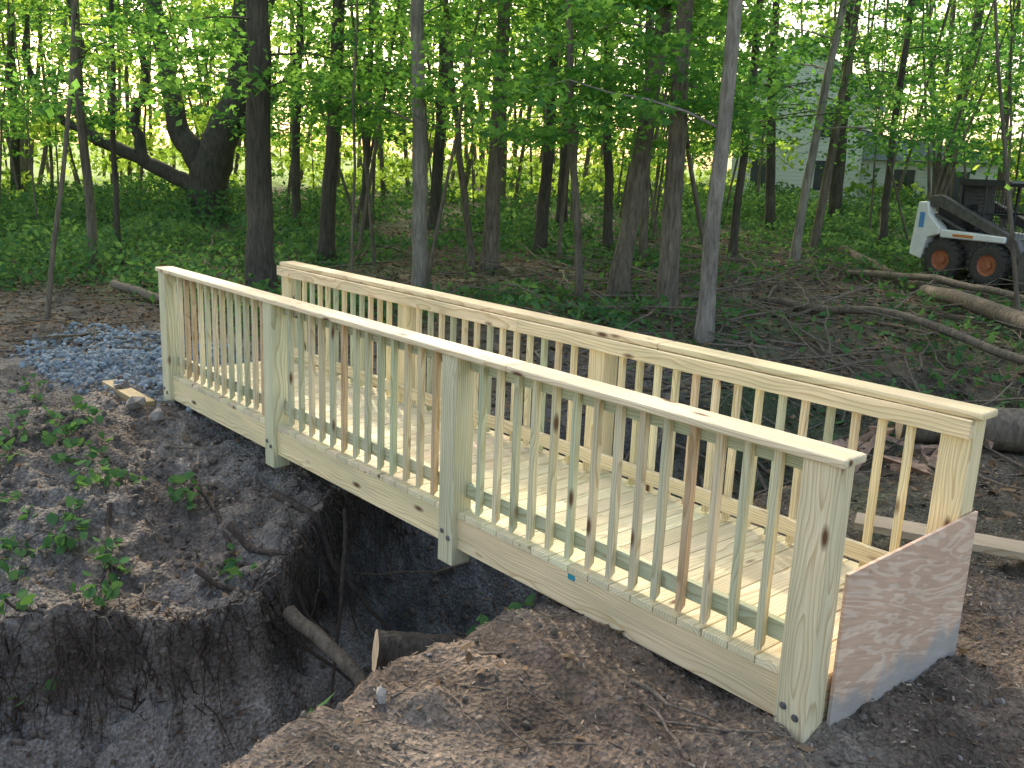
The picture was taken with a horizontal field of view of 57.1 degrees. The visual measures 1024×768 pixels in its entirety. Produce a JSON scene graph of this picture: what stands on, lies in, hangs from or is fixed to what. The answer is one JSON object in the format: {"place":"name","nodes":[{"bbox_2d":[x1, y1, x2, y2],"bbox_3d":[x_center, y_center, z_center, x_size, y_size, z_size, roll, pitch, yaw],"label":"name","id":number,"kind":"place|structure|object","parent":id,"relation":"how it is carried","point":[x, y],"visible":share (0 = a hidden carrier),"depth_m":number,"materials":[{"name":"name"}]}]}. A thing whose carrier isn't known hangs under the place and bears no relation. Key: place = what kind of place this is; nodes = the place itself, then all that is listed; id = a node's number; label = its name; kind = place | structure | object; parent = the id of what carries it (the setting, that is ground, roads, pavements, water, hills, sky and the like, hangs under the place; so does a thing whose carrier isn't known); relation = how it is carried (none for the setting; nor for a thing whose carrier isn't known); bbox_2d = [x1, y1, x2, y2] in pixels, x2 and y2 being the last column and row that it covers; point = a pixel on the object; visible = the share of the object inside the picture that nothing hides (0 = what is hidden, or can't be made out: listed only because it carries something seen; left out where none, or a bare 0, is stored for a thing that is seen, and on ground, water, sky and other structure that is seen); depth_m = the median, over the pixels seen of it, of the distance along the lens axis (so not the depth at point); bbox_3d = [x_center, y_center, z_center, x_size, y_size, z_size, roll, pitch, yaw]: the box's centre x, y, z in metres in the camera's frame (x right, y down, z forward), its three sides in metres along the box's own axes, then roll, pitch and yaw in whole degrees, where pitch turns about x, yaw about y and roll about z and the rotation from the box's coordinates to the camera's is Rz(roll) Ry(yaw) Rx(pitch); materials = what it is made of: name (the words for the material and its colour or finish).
{"place":"outdoors","nodes":[
{"label":"outdoors","id":0,"kind":"place"},
{"bbox_2d":[0,141,1023,767],"bbox_3d":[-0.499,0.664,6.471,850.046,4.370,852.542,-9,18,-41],"label":"ground","id":1,"kind":"structure","parent":0,"point":[260,683],"depth_m":6.14,"materials":[{"name":"soil"}]},
{"bbox_2d":[0,435,27,502],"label":"seedling plant","id":2,"kind":"object","parent":1,"relation":"on","point":[22,439],"visible":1,"depth_m":7.05,"materials":[{"name":"green plant"}]},
{"bbox_2d":[0,374,47,402],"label":"seedling plant","id":3,"kind":"object","parent":1,"relation":"on","point":[39,396],"visible":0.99,"depth_m":8.75,"materials":[{"name":"green plant"}]},
{"bbox_2d":[0,504,54,580],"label":"seedling plant","id":4,"kind":"object","parent":1,"relation":"on","point":[9,544],"visible":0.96,"depth_m":6.49,"materials":[{"name":"green plant"}]},
{"bbox_2d":[0,588,58,708],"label":"seedling plant","id":5,"kind":"object","parent":1,"relation":"on","point":[25,598],"visible":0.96,"depth_m":5.88,"materials":[{"name":"green plant"}]},
{"bbox_2d":[0,496,100,570],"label":"seedling plant","id":6,"kind":"object","parent":1,"relation":"on","point":[60,540],"visible":0.98,"depth_m":6.56,"materials":[{"name":"green plant"}]},
{"bbox_2d":[0,395,103,451],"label":"seedling plant","id":7,"kind":"object","parent":1,"relation":"on","point":[62,429],"visible":0.92,"depth_m":7.79,"materials":[{"name":"green plant"}]},
{"bbox_2d":[0,0,109,207],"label":"maple tree","id":8,"kind":"object","parent":1,"relation":"on","point":[15,148],"visible":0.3,"depth_m":28.21,"materials":[{"name":"green plant"}]},
{"bbox_2d":[50,422,119,476],"bbox_3d":[-3.376,0.533,7.439,0.504,0.419,0.459,-3,14,-21],"label":"seedling plant","id":9,"kind":"object","parent":1,"relation":"on","point":[62,457],"visible":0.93,"depth_m":7.45,"materials":[{"name":"green plant"}]},
{"bbox_2d":[70,579,122,608],"bbox_3d":[-2.655,1.357,6.066,0.306,0.189,0.269,11,16,32],"label":"seedling plant","id":10,"kind":"object","parent":1,"relation":"on","point":[112,592],"visible":0.99,"depth_m":6.02,"materials":[{"name":"green plant"}]},
{"bbox_2d":[68,459,146,488],"bbox_3d":[-3.086,0.714,7.138,0.596,0.227,0.352,3,13,1],"label":"seedling plant","id":11,"kind":"object","parent":1,"relation":"on","point":[81,480],"visible":0.99,"depth_m":7.13,"materials":[{"name":"green plant"}]},
{"bbox_2d":[82,537,132,581],"bbox_3d":[-2.802,1.182,6.460,0.308,0.261,0.408,-6,16,-32],"label":"seedling plant","id":12,"kind":"object","parent":1,"relation":"on","point":[106,558],"visible":1,"depth_m":6.42,"materials":[{"name":"green plant"}]},
{"bbox_2d":[0,0,246,274],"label":"maple tree","id":13,"kind":"object","parent":1,"relation":"on","point":[91,221],"visible":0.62,"depth_m":16.65,"materials":[{"name":"green plant"}]},
{"bbox_2d":[102,379,154,405],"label":"timber beam","id":14,"kind":"structure","parent":1,"relation":"on","point":[125,394],"depth_m":8.77,"materials":[{"name":"brown wood"}]},
{"bbox_2d":[10,321,251,412],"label":"gravel","id":15,"kind":"structure","parent":1,"relation":"on","point":[93,368],"depth_m":10.48,"materials":[{"name":"grey gravel"}]},
{"bbox_2d":[110,280,158,301],"bbox_3d":[-5.755,-1.425,14.622,1.906,0.192,0.151,14,18,41],"label":"fallen log","id":16,"kind":"object","parent":1,"relation":"on","point":[126,287],"visible":0.67,"depth_m":14.74,"materials":[{"name":"brown wood"}]},
{"bbox_2d":[0,0,305,265],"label":"maple tree","id":17,"kind":"object","parent":1,"relation":"on","point":[94,118],"visible":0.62,"depth_m":18.28,"materials":[{"name":"green plant"}]},
{"bbox_2d":[166,471,207,509],"bbox_3d":[-2.514,0.814,7.132,0.375,0.292,0.377,4,13,6],"label":"seedling plant","id":18,"kind":"object","parent":1,"relation":"on","point":[176,495],"visible":1,"depth_m":7.07,"materials":[{"name":"green plant"}]},
{"bbox_2d":[0,476,414,751],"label":"tree roots","id":19,"kind":"object","parent":1,"relation":"on","point":[235,532],"visible":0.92,"depth_m":6.28,"materials":[{"name":"brown plant"}]},
{"bbox_2d":[206,543,256,583],"bbox_3d":[-1.913,1.260,6.419,0.289,0.216,0.421,-9,18,-41],"label":"seedling plant","id":20,"kind":"object","parent":1,"relation":"on","point":[231,568],"visible":0.95,"depth_m":6.43,"materials":[{"name":"green plant"}]},
{"bbox_2d":[89,0,408,287],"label":"maple tree","id":21,"kind":"object","parent":1,"relation":"on","point":[259,261],"visible":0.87,"depth_m":15.53,"materials":[{"name":"green plant"}]},
{"bbox_2d":[21,0,497,222],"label":"oak tree","id":22,"kind":"object","parent":1,"relation":"on","point":[208,157],"visible":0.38,"depth_m":27.22,"materials":[{"name":"green plant"}]},
{"bbox_2d":[155,0,374,226],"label":"maple tree","id":23,"kind":"object","parent":1,"relation":"on","point":[295,186],"visible":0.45,"depth_m":25.02,"materials":[{"name":"green plant"}]},
{"bbox_2d":[307,692,334,713],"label":"seedling plant","id":24,"kind":"object","parent":1,"relation":"on","point":[323,703],"visible":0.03,"depth_m":4.01,"materials":[{"name":"green plant"}]},
{"bbox_2d":[282,605,366,686],"bbox_3d":[-1.198,1.671,6.006,0.772,0.295,0.109,13,17,39],"label":"dead branch","id":25,"kind":"object","parent":1,"relation":"on","point":[325,643],"visible":0.98,"depth_m":5.96,"materials":[{"name":"wood"}]},
{"bbox_2d":[203,0,474,229],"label":"maple tree","id":26,"kind":"object","parent":1,"relation":"on","point":[367,137],"visible":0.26,"depth_m":24.10,"materials":[{"name":"green plant"}]},
{"bbox_2d":[315,0,477,260],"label":"maple tree","id":27,"kind":"object","parent":1,"relation":"on","point":[326,241],"visible":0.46,"depth_m":18.84,"materials":[{"name":"green plant"}]},
{"bbox_2d":[289,0,519,287],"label":"maple tree","id":28,"kind":"object","parent":1,"relation":"on","point":[420,253],"visible":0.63,"depth_m":15.80,"materials":[{"name":"grey plant"}]},
{"bbox_2d":[372,629,465,671],"bbox_3d":[-0.474,1.585,5.572,0.702,0.295,0.248,0,14,-12],"label":"cut log","id":29,"kind":"object","parent":1,"relation":"on","point":[390,646],"visible":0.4,"depth_m":5.45,"materials":[{"name":"brown wood"}]},
{"bbox_2d":[347,0,545,228],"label":"maple tree","id":30,"kind":"object","parent":1,"relation":"on","point":[436,176],"visible":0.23,"depth_m":25.20,"materials":[{"name":"green plant"}]},
{"bbox_2d":[286,0,624,270],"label":"maple tree","id":31,"kind":"object","parent":1,"relation":"on","point":[465,209],"visible":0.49,"depth_m":17.14,"materials":[{"name":"green plant"}]},
{"bbox_2d":[467,593,534,635],"bbox_3d":[-0.022,1.302,5.096,0.458,0.295,0.230,-9,18,-41],"label":"seedling plant","id":32,"kind":"object","parent":1,"relation":"on","point":[530,598],"visible":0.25,"depth_m":5.09,"materials":[{"name":"green plant"}]},
{"bbox_2d":[0,362,1005,761],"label":"stones","id":33,"kind":"object","parent":1,"relation":"on","point":[138,402],"visible":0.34,"depth_m":7.94,"materials":[{"name":"grey stone"}]},
{"bbox_2d":[0,171,1023,470],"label":"undergrowth","id":34,"kind":"object","parent":1,"relation":"on","point":[156,219],"visible":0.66,"depth_m":20.96,"materials":[{"name":"green plant"}]},
{"bbox_2d":[0,0,1023,334],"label":"saplings","id":35,"kind":"object","parent":1,"relation":"on","point":[1004,126],"visible":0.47,"depth_m":19.27,"materials":[{"name":"green plant"}]},
{"bbox_2d":[0,0,1023,218],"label":"distant trees","id":36,"kind":"object","parent":1,"relation":"on","point":[384,177],"visible":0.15,"depth_m":36.63,"materials":[{"name":"green plant"}]},
{"bbox_2d":[0,358,1023,767],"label":"soil clods","id":37,"kind":"object","parent":1,"relation":"on","point":[166,600],"visible":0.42,"depth_m":6.67,"materials":[{"name":"brown soil"}]},
{"bbox_2d":[0,279,1023,767],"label":"twigs","id":38,"kind":"object","parent":1,"relation":"on","point":[634,681],"visible":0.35,"depth_m":4.60,"materials":[{"name":"brown wood"}]},
{"bbox_2d":[0,358,1023,767],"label":"wood chips","id":39,"kind":"object","parent":1,"relation":"on","point":[362,734],"visible":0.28,"depth_m":4.28,"materials":[{"name":"brown wood"}]},
{"bbox_2d":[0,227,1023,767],"bbox_3d":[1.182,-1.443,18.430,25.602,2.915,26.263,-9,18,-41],"label":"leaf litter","id":40,"kind":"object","parent":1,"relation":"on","point":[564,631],"visible":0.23,"depth_m":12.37,"materials":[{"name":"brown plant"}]},
{"bbox_2d":[32,214,1023,575],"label":"brush pile","id":41,"kind":"object","parent":1,"relation":"on","point":[824,298],"visible":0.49,"depth_m":13.79,"materials":[{"name":"brown wood"}]},
{"bbox_2d":[818,406,1003,474],"bbox_3d":[3.258,0.490,7.876,1.592,0.584,1.556,8,14,22],"label":"splintered wood","id":42,"kind":"object","parent":41,"relation":"on","point":[916,467],"visible":0.33,"depth_m":7.66,"materials":[{"name":"brown wood"}]},
{"bbox_2d":[423,0,653,253],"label":"maple tree","id":43,"kind":"object","parent":1,"relation":"on","point":[541,226],"visible":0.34,"depth_m":20.04,"materials":[{"name":"green plant"}]},
{"bbox_2d":[462,2,641,226],"bbox_3d":[1.696,-11.593,24.294,6.181,15.148,6.255,-3,14,-21],"label":"maple tree","id":44,"kind":"object","parent":1,"relation":"on","point":[562,164],"visible":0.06,"depth_m":25.48,"materials":[{"name":"green plant"}]},
{"bbox_2d":[478,1,630,269],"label":"maple tree","id":45,"kind":"object","parent":1,"relation":"on","point":[490,241],"visible":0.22,"depth_m":17.95,"materials":[{"name":"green plant"}]},
{"bbox_2d":[155,261,997,742],"bbox_3d":[-0.483,0.170,6.651,1.410,1.319,6.827,-9,18,-41],"label":"wooden footbridge","id":46,"kind":"object","parent":1,"relation":"on","point":[743,607],"visible":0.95,"depth_m":5.32,"materials":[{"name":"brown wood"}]},
{"bbox_2d":[826,511,977,725],"bbox_3d":[1.802,1.097,4.303,1.220,0.821,0.016,-9,18,-41],"label":"plywood sheet","id":47,"kind":"object","parent":46,"relation":"attached to","point":[901,612],"visible":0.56,"depth_m":4.22,"materials":[{"name":"beige wood"}]},
{"bbox_2d":[385,0,775,304],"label":"maple tree","id":48,"kind":"object","parent":1,"relation":"on","point":[545,134],"visible":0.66,"depth_m":13.21,"materials":[{"name":"green plant"}]},
{"bbox_2d":[431,0,811,294],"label":"maple tree","id":49,"kind":"object","parent":1,"relation":"on","point":[619,279],"visible":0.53,"depth_m":14.93,"materials":[{"name":"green plant"}]},
{"bbox_2d":[452,0,793,341],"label":"maple tree","id":50,"kind":"object","parent":1,"relation":"on","point":[724,104],"visible":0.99,"depth_m":11.88,"materials":[{"name":"grey plant"}]},
{"bbox_2d":[464,7,803,260],"bbox_3d":[2.497,-9.777,17.876,6.839,14.948,6.198,-9,18,-41],"label":"maple tree","id":51,"kind":"object","parent":1,"relation":"on","point":[643,232],"visible":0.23,"depth_m":18.97,"materials":[{"name":"green plant"}]},
{"bbox_2d":[514,0,783,312],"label":"maple tree","id":52,"kind":"object","parent":1,"relation":"on","point":[681,35],"visible":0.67,"depth_m":13.34,"materials":[{"name":"green plant"}]},
{"bbox_2d":[512,0,807,249],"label":"maple tree","id":53,"kind":"object","parent":1,"relation":"on","point":[607,237],"visible":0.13,"depth_m":20.64,"materials":[{"name":"green plant"}]},
{"bbox_2d":[640,0,892,229],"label":"maple tree","id":54,"kind":"object","parent":1,"relation":"on","point":[770,212],"visible":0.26,"depth_m":25.45,"materials":[{"name":"green plant"}]},
{"bbox_2d":[665,0,948,258],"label":"maple tree","id":55,"kind":"object","parent":1,"relation":"on","point":[734,229],"visible":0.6,"depth_m":18.70,"materials":[{"name":"green plant"}]},
{"bbox_2d":[659,0,1022,251],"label":"maple tree","id":56,"kind":"object","parent":1,"relation":"on","point":[824,192],"visible":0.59,"depth_m":19.58,"materials":[{"name":"green plant"}]},
{"bbox_2d":[739,0,949,220],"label":"maple tree","id":57,"kind":"object","parent":1,"relation":"on","point":[835,199],"visible":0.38,"depth_m":26.23,"materials":[{"name":"green plant"}]},
{"bbox_2d":[694,0,1011,265],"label":"maple tree","id":58,"kind":"object","parent":1,"relation":"on","point":[834,48],"visible":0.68,"depth_m":18.30,"materials":[{"name":"grey plant"}]},
{"bbox_2d":[730,44,997,205],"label":"walls","id":59,"kind":"structure","parent":1,"relation":"on","point":[794,176],"depth_m":34.38,"materials":[{"name":"white"}]},
{"bbox_2d":[749,107,969,201],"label":"windows","id":60,"kind":"structure","parent":59,"relation":"attached to","point":[819,170],"depth_m":34.41,"materials":[{"name":"black glass"}]},
{"bbox_2d":[747,103,972,198],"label":"window frames","id":61,"kind":"structure","parent":59,"relation":"attached to","point":[901,168],"depth_m":34.34,"materials":[{"name":"white"}]},
{"bbox_2d":[738,37,1014,163],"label":"roof","id":62,"kind":"structure","parent":59,"relation":"on","point":[879,156],"depth_m":33.92,"materials":[{"name":"grey"}]},
{"bbox_2d":[758,297,1023,363],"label":"fallen log","id":63,"kind":"object","parent":1,"relation":"on","point":[970,340],"visible":0.86,"depth_m":12.43,"materials":[{"name":"wood"}]},
{"bbox_2d":[769,0,1023,245],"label":"maple tree","id":64,"kind":"object","parent":1,"relation":"on","point":[900,77],"visible":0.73,"depth_m":20.86,"materials":[{"name":"green plant"}]},
{"bbox_2d":[838,245,1023,332],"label":"fallen log","id":65,"kind":"object","parent":1,"relation":"on","point":[985,308],"visible":0.62,"depth_m":13.48,"materials":[{"name":"wood"}]},
{"bbox_2d":[846,270,1023,302],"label":"fallen log","id":66,"kind":"object","parent":1,"relation":"on","point":[946,281],"visible":0.94,"depth_m":15.20,"materials":[{"name":"brown wood"}]},
{"bbox_2d":[853,512,1023,560],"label":"timber plank","id":67,"kind":"object","parent":1,"relation":"on","point":[997,546],"visible":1,"depth_m":5.94,"materials":[{"name":"brown wood"}]},
{"bbox_2d":[889,372,1022,402],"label":"seedling plant","id":68,"kind":"object","parent":1,"relation":"on","point":[923,386],"visible":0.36,"depth_m":10.77,"materials":[{"name":"green plant"}]},
{"bbox_2d":[891,2,1023,194],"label":"maple tree","id":69,"kind":"object","parent":1,"relation":"on","point":[976,25],"visible":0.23,"depth_m":29.04,"materials":[{"name":"green plant"}]},
{"bbox_2d":[895,403,1023,452],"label":"fallen log","id":70,"kind":"object","parent":1,"relation":"on","point":[1004,429],"visible":0.36,"depth_m":7.87,"materials":[{"name":"wood"}]},
{"bbox_2d":[909,179,1023,292],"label":"skid steer loader","id":71,"kind":"object","parent":1,"relation":"on","point":[965,230],"visible":0.92,"depth_m":16.43,"materials":[{"name":"metal"}]},
{"bbox_2d":[0,0,1023,180],"label":"sky","id":72,"kind":"structure","parent":0,"point":[793,22],"materials":[{"name":"white"}]}
]}

